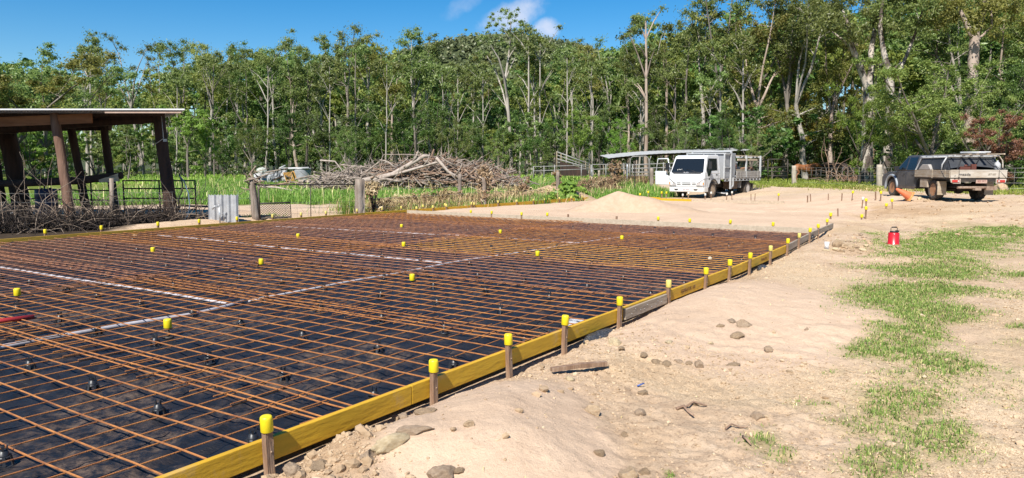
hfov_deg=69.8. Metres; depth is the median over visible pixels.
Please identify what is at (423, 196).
dry bush
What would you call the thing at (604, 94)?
gum tree
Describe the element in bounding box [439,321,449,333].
bar chair
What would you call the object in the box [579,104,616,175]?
tree
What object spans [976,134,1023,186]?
shrub
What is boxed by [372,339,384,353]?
bar chair
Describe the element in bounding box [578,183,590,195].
leafy weed
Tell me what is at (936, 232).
dirt clods
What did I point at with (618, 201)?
sand pile
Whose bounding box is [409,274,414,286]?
capped stake
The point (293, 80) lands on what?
gum tree
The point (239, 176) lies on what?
tall grass
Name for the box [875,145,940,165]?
shrub
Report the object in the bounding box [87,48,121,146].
gum tree
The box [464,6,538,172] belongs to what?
gum tree
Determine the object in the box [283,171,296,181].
orange crate
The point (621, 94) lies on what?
gum tree
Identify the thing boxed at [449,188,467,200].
dry bush
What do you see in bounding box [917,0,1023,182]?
gum tree
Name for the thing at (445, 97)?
gum tree
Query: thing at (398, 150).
sapling
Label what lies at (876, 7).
gum tree
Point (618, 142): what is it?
tree
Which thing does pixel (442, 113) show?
tree
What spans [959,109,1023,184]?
tree
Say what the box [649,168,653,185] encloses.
gate post
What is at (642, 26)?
gum tree
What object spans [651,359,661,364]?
clod
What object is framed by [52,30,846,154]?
hill forest
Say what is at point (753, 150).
tree
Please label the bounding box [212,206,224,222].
garden tap
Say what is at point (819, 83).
tree
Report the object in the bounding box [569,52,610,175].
gum tree
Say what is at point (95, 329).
bar chair
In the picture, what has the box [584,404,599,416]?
stone
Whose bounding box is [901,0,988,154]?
gum tree
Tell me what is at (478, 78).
gum tree
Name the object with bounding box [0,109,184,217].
pole shed
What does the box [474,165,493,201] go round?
creeper
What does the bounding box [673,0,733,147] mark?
gum tree
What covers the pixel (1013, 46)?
gum tree
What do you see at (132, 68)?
gum tree
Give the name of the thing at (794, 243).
formwork board
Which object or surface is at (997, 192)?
road edge grass
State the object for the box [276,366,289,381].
bar chair
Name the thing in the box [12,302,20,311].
bar chair
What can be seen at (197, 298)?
white pipe
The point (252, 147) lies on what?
tree
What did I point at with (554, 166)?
yard panel
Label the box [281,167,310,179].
water tank
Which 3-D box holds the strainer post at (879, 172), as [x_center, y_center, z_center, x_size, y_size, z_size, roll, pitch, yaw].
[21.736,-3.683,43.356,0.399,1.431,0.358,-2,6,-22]
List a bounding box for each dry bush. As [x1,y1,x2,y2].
[365,180,386,211]
[377,194,393,211]
[392,191,411,206]
[406,189,432,205]
[427,181,455,202]
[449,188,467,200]
[492,188,510,196]
[504,183,521,193]
[518,175,531,191]
[527,186,552,197]
[577,177,594,188]
[587,174,606,187]
[601,173,616,187]
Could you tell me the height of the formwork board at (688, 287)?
0.130 m
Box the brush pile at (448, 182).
[365,142,532,190]
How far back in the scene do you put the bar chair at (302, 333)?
6.72 m
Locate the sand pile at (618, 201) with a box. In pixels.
[564,191,709,212]
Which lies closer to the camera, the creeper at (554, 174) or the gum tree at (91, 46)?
the creeper at (554, 174)
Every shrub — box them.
[0,131,86,178]
[67,131,123,175]
[150,152,207,176]
[217,160,243,176]
[323,155,352,171]
[451,154,481,160]
[524,154,555,177]
[820,146,897,175]
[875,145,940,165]
[923,143,974,154]
[953,141,1004,162]
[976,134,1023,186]
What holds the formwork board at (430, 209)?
on the ground at (566, 440)
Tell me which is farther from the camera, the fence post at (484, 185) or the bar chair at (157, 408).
the fence post at (484, 185)
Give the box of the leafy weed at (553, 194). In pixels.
[539,188,566,199]
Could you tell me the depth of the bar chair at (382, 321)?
7.50 m
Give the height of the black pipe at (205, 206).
0.229 m
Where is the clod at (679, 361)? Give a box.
[674,359,683,363]
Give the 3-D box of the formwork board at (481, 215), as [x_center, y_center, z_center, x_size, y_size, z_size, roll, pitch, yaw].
[-1.670,-0.763,23.122,4.350,0.150,0.042,4,7,34]
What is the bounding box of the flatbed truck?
[655,151,761,197]
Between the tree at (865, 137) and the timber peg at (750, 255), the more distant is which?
the tree at (865, 137)
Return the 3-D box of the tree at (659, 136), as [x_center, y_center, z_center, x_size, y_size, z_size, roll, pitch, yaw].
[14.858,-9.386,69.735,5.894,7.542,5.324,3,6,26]
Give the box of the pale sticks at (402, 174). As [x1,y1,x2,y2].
[292,157,527,190]
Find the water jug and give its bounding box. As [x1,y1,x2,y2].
[887,227,899,244]
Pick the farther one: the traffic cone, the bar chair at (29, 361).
the traffic cone
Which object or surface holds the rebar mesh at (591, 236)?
on the rebar mesh at (436, 245)
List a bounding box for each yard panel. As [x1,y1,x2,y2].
[28,181,117,213]
[122,180,196,216]
[533,165,590,177]
[591,164,629,176]
[632,162,672,175]
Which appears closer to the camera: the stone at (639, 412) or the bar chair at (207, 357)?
the stone at (639, 412)
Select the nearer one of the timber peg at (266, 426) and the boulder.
the timber peg at (266, 426)
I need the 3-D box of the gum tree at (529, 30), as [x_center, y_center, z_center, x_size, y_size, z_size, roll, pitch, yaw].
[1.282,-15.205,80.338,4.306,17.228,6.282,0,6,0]
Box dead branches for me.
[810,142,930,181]
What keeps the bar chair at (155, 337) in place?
on the plastic sheet at (170, 463)
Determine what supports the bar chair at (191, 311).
on the plastic sheet at (170, 463)
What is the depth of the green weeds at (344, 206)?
24.35 m
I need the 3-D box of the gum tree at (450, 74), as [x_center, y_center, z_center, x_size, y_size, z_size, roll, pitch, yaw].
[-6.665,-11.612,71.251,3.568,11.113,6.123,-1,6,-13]
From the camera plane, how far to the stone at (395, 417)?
4.78 m
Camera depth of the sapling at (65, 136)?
55.25 m
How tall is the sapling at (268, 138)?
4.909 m
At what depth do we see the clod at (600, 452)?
4.01 m
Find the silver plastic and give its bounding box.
[568,318,582,325]
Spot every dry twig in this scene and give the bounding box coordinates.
[675,405,693,415]
[683,401,706,408]
[725,423,747,429]
[742,435,751,444]
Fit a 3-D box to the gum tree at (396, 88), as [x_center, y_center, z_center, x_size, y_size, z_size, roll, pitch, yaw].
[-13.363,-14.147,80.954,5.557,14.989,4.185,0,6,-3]
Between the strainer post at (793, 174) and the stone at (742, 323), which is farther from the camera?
the strainer post at (793, 174)
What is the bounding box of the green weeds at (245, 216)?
[240,213,286,217]
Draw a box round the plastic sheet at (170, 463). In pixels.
[0,212,803,477]
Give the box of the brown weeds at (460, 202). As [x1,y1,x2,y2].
[348,184,619,212]
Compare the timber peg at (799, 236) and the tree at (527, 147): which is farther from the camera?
the tree at (527, 147)
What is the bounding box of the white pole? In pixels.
[963,151,990,152]
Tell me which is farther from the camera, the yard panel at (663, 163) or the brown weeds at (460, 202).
the yard panel at (663, 163)
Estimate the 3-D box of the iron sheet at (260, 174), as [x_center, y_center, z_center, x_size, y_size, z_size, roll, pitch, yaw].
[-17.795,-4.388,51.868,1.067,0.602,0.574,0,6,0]
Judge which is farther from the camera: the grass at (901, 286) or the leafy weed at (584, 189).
the leafy weed at (584, 189)
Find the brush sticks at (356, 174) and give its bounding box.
[287,143,538,190]
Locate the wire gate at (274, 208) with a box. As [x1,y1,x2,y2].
[257,184,355,218]
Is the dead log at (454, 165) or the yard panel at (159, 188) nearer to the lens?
the yard panel at (159, 188)
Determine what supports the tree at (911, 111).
on the ground at (566, 440)
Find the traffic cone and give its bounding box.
[896,188,914,200]
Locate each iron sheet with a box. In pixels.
[208,194,238,222]
[254,173,267,180]
[267,170,278,181]
[278,170,286,180]
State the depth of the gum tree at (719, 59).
64.69 m
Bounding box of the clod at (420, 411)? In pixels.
[413,407,436,414]
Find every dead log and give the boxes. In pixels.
[259,176,291,190]
[270,173,299,185]
[298,169,347,183]
[320,155,344,174]
[362,151,429,182]
[369,168,409,184]
[373,154,442,179]
[381,149,397,168]
[435,157,471,182]
[440,147,455,166]
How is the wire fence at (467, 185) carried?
on the ground at (566, 440)
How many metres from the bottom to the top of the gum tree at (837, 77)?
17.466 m
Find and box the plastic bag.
[583,328,615,343]
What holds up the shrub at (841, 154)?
on the ground at (566, 440)
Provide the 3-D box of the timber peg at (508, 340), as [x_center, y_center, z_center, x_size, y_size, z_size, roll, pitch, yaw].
[-0.024,0.948,5.787,0.067,0.411,0.068,2,7,34]
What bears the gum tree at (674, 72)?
on the ground at (566, 440)
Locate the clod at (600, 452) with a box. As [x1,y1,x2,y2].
[593,449,604,456]
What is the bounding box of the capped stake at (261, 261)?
[258,258,264,269]
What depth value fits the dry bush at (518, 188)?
33.73 m
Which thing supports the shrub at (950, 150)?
on the ground at (566, 440)
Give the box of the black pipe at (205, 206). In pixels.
[177,204,207,207]
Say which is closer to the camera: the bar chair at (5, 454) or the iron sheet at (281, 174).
the bar chair at (5, 454)
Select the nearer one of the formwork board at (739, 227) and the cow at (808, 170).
the formwork board at (739, 227)
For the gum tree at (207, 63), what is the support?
on the ground at (566, 440)
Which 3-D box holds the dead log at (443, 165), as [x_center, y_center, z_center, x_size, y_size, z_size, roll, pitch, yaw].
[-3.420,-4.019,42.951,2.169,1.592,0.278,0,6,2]
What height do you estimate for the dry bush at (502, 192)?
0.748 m
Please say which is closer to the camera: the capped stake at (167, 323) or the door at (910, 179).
the capped stake at (167, 323)
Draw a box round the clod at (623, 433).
[621,431,627,436]
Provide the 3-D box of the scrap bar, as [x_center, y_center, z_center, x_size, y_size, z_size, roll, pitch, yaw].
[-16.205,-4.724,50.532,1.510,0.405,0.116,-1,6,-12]
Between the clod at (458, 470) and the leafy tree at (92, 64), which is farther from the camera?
the leafy tree at (92, 64)
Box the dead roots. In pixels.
[240,165,274,190]
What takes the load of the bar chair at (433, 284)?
on the plastic sheet at (170, 463)
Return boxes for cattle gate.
[735,160,766,180]
[767,159,787,180]
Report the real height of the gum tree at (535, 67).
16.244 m
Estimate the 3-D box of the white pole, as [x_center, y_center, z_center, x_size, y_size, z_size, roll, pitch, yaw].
[15.952,-2.980,25.171,0.820,0.040,0.037,5,7,39]
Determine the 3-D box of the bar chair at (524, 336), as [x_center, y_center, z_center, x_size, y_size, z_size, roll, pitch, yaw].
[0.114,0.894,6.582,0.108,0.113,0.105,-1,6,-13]
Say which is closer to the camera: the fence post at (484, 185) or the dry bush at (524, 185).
the fence post at (484, 185)
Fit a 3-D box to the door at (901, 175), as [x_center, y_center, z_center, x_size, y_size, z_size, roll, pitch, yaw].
[14.974,-2.328,28.222,0.042,0.560,0.650,0,6,2]
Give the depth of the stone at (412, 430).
4.01 m
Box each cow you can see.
[794,163,821,179]
[812,164,832,178]
[823,162,848,179]
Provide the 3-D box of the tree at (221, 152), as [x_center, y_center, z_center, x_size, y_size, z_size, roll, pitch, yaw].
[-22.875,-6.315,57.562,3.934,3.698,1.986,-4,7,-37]
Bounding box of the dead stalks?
[0,194,201,233]
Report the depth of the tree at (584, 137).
66.82 m
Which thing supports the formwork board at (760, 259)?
on the ground at (566, 440)
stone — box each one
[282,462,299,477]
[359,449,376,460]
[370,432,409,454]
[391,414,398,420]
[395,425,434,435]
[399,412,407,418]
[426,464,454,477]
[463,420,474,427]
[565,375,574,380]
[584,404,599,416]
[608,337,620,345]
[618,466,638,477]
[634,408,645,415]
[638,467,649,474]
[727,318,735,322]
[736,319,751,327]
[750,411,764,420]
[764,345,772,352]
[832,240,843,247]
[884,440,892,446]
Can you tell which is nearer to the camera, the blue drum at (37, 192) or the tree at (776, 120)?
the blue drum at (37, 192)
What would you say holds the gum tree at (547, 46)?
on the ground at (566, 440)
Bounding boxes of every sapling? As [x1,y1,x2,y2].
[47,131,85,175]
[116,126,142,179]
[156,93,216,177]
[253,127,275,170]
[387,142,402,162]
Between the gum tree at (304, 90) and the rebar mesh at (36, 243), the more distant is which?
the gum tree at (304, 90)
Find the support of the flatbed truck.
on the ground at (566, 440)
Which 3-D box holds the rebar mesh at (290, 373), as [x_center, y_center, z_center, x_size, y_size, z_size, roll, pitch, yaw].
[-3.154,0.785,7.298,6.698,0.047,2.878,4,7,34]
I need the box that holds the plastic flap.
[757,265,766,270]
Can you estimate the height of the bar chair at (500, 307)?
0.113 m
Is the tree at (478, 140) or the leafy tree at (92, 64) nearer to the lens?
the leafy tree at (92, 64)
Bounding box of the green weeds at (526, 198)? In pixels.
[306,189,624,214]
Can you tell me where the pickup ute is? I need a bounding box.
[882,155,1007,199]
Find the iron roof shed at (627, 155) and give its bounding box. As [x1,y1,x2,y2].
[600,148,750,176]
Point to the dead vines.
(82, 204)
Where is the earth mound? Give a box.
[523,185,595,200]
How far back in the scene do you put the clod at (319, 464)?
3.79 m
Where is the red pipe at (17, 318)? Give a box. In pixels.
[0,314,34,322]
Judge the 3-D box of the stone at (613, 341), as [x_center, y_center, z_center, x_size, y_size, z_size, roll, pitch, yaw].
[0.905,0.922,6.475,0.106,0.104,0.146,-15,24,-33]
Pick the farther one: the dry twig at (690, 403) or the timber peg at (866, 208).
the timber peg at (866, 208)
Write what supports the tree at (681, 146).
on the ground at (566, 440)
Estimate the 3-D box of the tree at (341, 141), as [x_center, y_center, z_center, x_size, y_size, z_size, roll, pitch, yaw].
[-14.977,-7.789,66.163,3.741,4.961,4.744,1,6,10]
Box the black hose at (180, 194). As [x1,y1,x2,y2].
[178,174,182,209]
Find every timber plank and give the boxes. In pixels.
[735,169,754,170]
[737,159,757,160]
[940,154,970,154]
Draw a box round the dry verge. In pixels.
[815,184,923,191]
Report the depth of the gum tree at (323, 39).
81.78 m
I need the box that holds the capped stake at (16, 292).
[13,288,20,301]
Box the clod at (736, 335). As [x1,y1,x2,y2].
[730,331,744,338]
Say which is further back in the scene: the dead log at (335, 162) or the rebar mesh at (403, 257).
the dead log at (335, 162)
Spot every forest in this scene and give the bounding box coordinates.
[0,0,1023,177]
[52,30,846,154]
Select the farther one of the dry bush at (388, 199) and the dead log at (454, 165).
the dead log at (454, 165)
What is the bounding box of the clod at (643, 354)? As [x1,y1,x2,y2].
[640,352,647,357]
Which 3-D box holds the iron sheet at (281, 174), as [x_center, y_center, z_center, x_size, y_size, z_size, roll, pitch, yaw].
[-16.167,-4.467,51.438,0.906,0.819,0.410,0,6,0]
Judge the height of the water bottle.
0.330 m
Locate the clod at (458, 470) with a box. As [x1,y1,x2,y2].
[454,467,464,473]
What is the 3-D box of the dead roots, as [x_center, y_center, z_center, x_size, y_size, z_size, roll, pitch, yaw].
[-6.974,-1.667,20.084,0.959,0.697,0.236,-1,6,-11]
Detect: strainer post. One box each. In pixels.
[792,166,795,183]
[876,165,882,186]
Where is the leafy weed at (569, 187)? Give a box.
[557,178,580,200]
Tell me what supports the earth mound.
on the ground at (566, 440)
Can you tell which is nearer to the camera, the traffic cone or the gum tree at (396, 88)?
the traffic cone
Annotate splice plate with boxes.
[623,294,666,319]
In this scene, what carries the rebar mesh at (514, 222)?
on the plastic sheet at (170, 463)
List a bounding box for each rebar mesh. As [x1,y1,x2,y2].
[0,236,300,279]
[0,252,163,295]
[0,273,548,423]
[0,317,344,477]
[74,227,400,258]
[123,258,640,341]
[184,222,476,246]
[264,216,539,235]
[271,245,720,299]
[341,212,582,228]
[383,235,754,273]
[451,227,785,255]
[522,222,807,244]
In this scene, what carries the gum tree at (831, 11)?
on the ground at (566, 440)
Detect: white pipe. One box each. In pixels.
[0,267,226,303]
[0,299,244,348]
[159,235,440,262]
[248,230,657,301]
[276,226,575,242]
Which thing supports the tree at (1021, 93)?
on the ground at (566, 440)
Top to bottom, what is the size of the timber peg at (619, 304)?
0.411 m
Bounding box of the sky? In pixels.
[0,0,943,142]
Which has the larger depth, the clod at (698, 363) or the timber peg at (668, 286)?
the timber peg at (668, 286)
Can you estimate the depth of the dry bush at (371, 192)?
23.79 m
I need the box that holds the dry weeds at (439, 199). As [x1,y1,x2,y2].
[301,183,635,215]
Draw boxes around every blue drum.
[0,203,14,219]
[34,188,58,219]
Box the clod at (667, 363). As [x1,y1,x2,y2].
[662,360,671,366]
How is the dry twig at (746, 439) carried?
on the ground at (566, 440)
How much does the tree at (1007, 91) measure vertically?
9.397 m
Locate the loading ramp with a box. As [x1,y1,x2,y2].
[556,151,589,177]
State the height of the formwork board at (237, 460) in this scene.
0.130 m
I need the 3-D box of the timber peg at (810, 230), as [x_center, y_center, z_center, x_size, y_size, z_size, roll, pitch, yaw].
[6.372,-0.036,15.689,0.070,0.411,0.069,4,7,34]
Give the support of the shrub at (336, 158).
on the ground at (566, 440)
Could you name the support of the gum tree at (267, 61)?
on the ground at (566, 440)
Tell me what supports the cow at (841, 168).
on the ground at (566, 440)
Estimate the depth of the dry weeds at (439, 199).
28.15 m
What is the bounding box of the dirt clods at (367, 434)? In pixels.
[261,385,563,477]
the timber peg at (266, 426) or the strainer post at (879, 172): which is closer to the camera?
the timber peg at (266, 426)
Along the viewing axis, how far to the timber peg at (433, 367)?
5.00 m
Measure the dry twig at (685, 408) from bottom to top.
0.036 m
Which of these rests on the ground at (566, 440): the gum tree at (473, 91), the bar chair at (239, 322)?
the gum tree at (473, 91)
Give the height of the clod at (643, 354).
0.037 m
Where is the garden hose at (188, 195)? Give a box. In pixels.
[179,175,189,219]
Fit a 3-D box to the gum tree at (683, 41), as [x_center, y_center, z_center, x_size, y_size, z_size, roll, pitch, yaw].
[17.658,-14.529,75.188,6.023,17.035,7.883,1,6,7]
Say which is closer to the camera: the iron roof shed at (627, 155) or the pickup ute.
the pickup ute
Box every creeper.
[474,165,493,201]
[551,170,562,185]
[608,159,623,187]
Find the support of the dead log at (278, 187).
on the ground at (566, 440)
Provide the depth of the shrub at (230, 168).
65.54 m
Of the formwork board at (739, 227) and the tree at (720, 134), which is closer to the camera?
the formwork board at (739, 227)
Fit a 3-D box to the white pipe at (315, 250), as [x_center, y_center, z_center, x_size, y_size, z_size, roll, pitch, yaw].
[-4.636,0.153,14.390,8.503,0.044,0.065,4,7,35]
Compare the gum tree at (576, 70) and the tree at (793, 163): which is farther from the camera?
the gum tree at (576, 70)
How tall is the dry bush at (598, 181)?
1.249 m
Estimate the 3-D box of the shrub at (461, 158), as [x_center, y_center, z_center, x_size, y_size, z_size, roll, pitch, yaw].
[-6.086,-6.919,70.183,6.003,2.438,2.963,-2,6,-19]
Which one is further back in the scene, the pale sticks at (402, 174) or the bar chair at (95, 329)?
the pale sticks at (402, 174)
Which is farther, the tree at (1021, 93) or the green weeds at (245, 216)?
the tree at (1021, 93)
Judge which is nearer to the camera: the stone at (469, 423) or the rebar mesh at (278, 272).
the stone at (469, 423)
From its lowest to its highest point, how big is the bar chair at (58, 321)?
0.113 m
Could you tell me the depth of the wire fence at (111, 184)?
19.35 m
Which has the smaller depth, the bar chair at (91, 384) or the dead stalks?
the bar chair at (91, 384)
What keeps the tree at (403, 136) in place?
on the ground at (566, 440)
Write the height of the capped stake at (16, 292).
0.232 m
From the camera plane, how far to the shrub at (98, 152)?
57.71 m
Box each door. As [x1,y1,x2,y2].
[897,171,905,185]
[905,171,914,185]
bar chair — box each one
[0,444,15,467]
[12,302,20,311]
[23,356,35,370]
[54,312,64,323]
[85,376,101,392]
[92,323,103,335]
[93,290,101,297]
[136,298,145,307]
[150,334,161,346]
[150,399,166,416]
[189,306,196,316]
[202,349,215,364]
[235,317,245,328]
[244,428,259,444]
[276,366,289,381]
[297,328,307,339]
[315,301,323,311]
[368,386,379,398]
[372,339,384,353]
[377,289,384,298]
[377,311,386,323]
[431,280,436,288]
[433,296,441,306]
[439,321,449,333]
[448,355,458,368]
[481,285,489,294]
[496,304,504,314]
[519,332,528,342]
[583,281,590,290]
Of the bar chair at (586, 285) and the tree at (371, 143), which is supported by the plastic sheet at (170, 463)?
the bar chair at (586, 285)
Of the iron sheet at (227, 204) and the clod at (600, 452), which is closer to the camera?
the clod at (600, 452)
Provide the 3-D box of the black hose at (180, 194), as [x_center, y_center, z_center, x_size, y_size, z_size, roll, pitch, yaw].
[-9.049,-1.283,20.021,0.159,1.008,0.039,0,6,0]
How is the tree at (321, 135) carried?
on the ground at (566, 440)
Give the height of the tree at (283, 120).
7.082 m
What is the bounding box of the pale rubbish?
[256,167,267,172]
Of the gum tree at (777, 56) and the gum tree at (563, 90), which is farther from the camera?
the gum tree at (563, 90)
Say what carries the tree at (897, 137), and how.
on the ground at (566, 440)
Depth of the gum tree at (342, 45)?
78.25 m
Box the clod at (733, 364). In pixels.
[727,362,740,365]
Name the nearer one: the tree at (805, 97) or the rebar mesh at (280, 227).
the rebar mesh at (280, 227)
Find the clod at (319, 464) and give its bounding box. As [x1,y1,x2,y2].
[310,459,326,470]
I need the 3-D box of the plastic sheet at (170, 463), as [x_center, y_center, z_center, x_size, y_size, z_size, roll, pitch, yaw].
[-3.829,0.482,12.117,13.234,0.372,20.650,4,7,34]
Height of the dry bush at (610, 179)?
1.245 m
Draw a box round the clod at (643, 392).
[637,389,647,395]
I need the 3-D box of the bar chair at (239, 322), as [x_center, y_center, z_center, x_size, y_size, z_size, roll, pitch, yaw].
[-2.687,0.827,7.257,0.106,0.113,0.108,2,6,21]
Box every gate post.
[249,177,259,219]
[354,179,364,213]
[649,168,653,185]
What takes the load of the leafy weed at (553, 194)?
on the ground at (566, 440)
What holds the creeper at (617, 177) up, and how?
on the ground at (566, 440)
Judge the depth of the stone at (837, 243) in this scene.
13.78 m
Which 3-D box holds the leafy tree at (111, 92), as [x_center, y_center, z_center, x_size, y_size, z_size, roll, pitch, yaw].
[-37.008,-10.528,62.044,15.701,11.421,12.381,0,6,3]
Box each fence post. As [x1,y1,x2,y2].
[458,174,461,193]
[482,177,486,204]
[556,171,559,188]
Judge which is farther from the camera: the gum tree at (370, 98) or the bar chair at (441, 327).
the gum tree at (370, 98)
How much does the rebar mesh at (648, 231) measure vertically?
0.045 m
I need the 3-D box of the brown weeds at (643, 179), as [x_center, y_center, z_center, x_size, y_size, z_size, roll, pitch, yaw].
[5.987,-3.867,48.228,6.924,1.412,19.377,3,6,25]
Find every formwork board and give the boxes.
[0,236,45,245]
[46,223,229,239]
[155,385,411,477]
[230,213,364,224]
[365,206,461,214]
[407,210,515,219]
[409,310,616,403]
[462,201,532,207]
[516,215,650,225]
[534,197,587,203]
[614,264,741,319]
[651,221,816,232]
[659,198,691,200]
[693,199,783,203]
[740,245,785,271]
[786,233,811,249]
[811,223,832,235]
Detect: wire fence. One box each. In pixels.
[0,178,250,219]
[369,173,608,207]
[795,167,1023,188]
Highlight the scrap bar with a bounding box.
[265,168,287,172]
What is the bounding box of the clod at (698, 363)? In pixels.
[694,360,703,367]
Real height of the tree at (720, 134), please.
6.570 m
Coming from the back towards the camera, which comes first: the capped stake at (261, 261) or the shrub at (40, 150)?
the shrub at (40, 150)
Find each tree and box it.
[0,42,139,175]
[0,49,128,170]
[68,34,106,174]
[70,27,110,175]
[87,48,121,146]
[88,32,156,174]
[142,42,183,174]
[151,37,204,168]
[154,55,195,175]
[171,118,219,175]
[185,39,231,174]
[193,135,241,177]
[195,49,239,175]
[206,42,264,173]
[207,40,254,174]
[229,117,277,174]
[241,41,286,167]
[253,45,289,169]
[270,105,315,171]
[271,28,321,166]
[288,72,324,166]
[290,49,330,166]
[293,31,350,169]
[295,101,360,173]
[307,54,346,170]
[316,23,376,173]
[329,125,371,170]
[331,43,377,167]
[344,30,388,166]
[357,97,410,165]
[365,42,409,165]
[367,51,408,160]
[387,24,439,150]
[388,108,428,163]
[397,53,436,157]
[409,96,458,155]
[415,33,446,155]
[423,60,464,154]
[431,117,488,160]
[435,58,475,159]
[436,72,464,148]
[457,65,484,157]
[458,62,503,163]
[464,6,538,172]
[466,52,508,165]
[466,111,513,165]
[484,133,515,172]
[505,24,540,174]
[510,33,551,174]
[512,108,558,174]
[522,23,564,173]
[526,123,580,171]
[530,42,576,168]
[543,109,600,166]
[549,45,588,162]
[556,36,588,164]
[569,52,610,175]
[572,41,607,172]
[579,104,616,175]
[587,33,617,173]
[596,115,644,174]
[606,33,641,173]
[609,20,675,174]
[612,76,660,174]
[623,4,667,174]
[642,121,697,158]
[643,104,701,173]
[649,20,689,173]
[650,49,690,161]
[660,8,709,154]
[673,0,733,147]
[682,0,762,147]
[690,69,731,148]
[690,103,767,149]
[690,110,738,148]
[700,38,739,147]
[714,0,810,178]
[722,30,763,166]
[723,0,803,166]
[730,60,825,177]
[732,124,786,172]
[745,0,827,178]
[752,99,816,177]
[774,0,854,178]
[778,128,812,175]
[779,88,853,163]
[797,0,913,182]
[803,60,876,177]
[807,0,883,178]
[811,136,840,176]
[822,81,887,183]
[850,44,1023,165]
[862,0,957,177]
[869,85,955,170]
[879,132,920,163]
[893,0,996,148]
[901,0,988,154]
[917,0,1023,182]
[925,79,1023,160]
[939,62,1023,137]
[943,45,1023,174]
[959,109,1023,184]
[967,66,1023,184]
[977,0,1023,156]
[992,104,1023,180]
[997,8,1023,159]
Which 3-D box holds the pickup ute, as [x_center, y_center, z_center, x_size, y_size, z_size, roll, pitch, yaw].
[15.796,-2.301,27.222,2.120,1.615,5.165,0,6,2]
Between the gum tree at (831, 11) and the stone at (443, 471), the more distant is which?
the gum tree at (831, 11)
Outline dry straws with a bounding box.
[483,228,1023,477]
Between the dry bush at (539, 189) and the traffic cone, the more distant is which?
the dry bush at (539, 189)
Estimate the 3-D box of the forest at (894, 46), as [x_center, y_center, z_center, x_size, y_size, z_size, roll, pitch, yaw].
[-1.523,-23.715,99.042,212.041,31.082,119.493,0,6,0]
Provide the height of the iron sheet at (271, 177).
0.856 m
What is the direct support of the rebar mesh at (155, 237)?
on the plastic sheet at (170, 463)
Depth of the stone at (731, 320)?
7.25 m
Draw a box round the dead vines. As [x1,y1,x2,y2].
[0,152,258,233]
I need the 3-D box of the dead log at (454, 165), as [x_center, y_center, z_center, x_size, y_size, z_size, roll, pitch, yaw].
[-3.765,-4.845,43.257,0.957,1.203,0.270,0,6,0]
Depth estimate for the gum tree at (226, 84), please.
84.42 m
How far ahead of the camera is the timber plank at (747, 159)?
39.85 m
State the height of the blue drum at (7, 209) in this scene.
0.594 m
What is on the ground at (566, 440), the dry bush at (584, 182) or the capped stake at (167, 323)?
the dry bush at (584, 182)
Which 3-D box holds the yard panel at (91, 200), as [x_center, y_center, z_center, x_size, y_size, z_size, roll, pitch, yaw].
[-14.100,-1.228,23.293,4.098,1.241,0.044,2,6,20]
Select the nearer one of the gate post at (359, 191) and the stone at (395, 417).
the stone at (395, 417)
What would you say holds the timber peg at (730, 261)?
on the ground at (566, 440)
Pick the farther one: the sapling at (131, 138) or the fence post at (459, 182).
the sapling at (131, 138)
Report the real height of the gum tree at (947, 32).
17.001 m
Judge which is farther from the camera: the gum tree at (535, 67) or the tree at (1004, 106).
the gum tree at (535, 67)
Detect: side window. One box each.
[899,158,908,169]
[907,157,918,169]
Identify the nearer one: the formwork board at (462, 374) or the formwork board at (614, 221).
the formwork board at (462, 374)
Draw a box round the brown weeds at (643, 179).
[534,171,656,191]
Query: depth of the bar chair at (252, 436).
4.15 m
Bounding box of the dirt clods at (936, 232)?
[818,192,1023,243]
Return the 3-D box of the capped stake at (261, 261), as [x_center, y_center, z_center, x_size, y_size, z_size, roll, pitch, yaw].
[-3.869,0.418,11.318,0.100,0.232,0.100,0,6,0]
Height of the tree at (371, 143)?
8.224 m
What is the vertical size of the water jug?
0.377 m
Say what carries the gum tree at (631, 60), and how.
on the ground at (566, 440)
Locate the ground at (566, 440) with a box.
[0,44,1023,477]
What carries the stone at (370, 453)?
on the ground at (566, 440)
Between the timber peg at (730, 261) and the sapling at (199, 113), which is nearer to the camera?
the timber peg at (730, 261)
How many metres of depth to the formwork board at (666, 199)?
33.80 m
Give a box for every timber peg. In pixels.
[260,414,274,474]
[429,358,438,405]
[504,333,512,379]
[561,314,568,355]
[616,296,622,328]
[666,280,671,303]
[703,267,708,289]
[727,259,732,281]
[748,252,752,275]
[769,245,772,265]
[786,238,789,255]
[797,233,800,248]
[808,228,811,243]
[864,206,867,218]
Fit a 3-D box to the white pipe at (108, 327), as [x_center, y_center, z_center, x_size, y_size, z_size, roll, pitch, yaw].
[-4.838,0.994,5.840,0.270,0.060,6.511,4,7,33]
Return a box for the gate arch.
[630,156,651,177]
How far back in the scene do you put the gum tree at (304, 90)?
79.54 m
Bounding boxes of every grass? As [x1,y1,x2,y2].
[3,173,654,184]
[6,177,679,205]
[595,174,1023,191]
[667,224,1023,477]
[753,182,1023,194]
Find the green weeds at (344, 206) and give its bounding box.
[332,198,367,213]
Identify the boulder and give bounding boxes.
[995,184,1008,190]
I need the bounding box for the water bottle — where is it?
[994,160,1000,169]
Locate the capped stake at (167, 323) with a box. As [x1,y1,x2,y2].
[162,318,173,338]
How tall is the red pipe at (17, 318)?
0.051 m

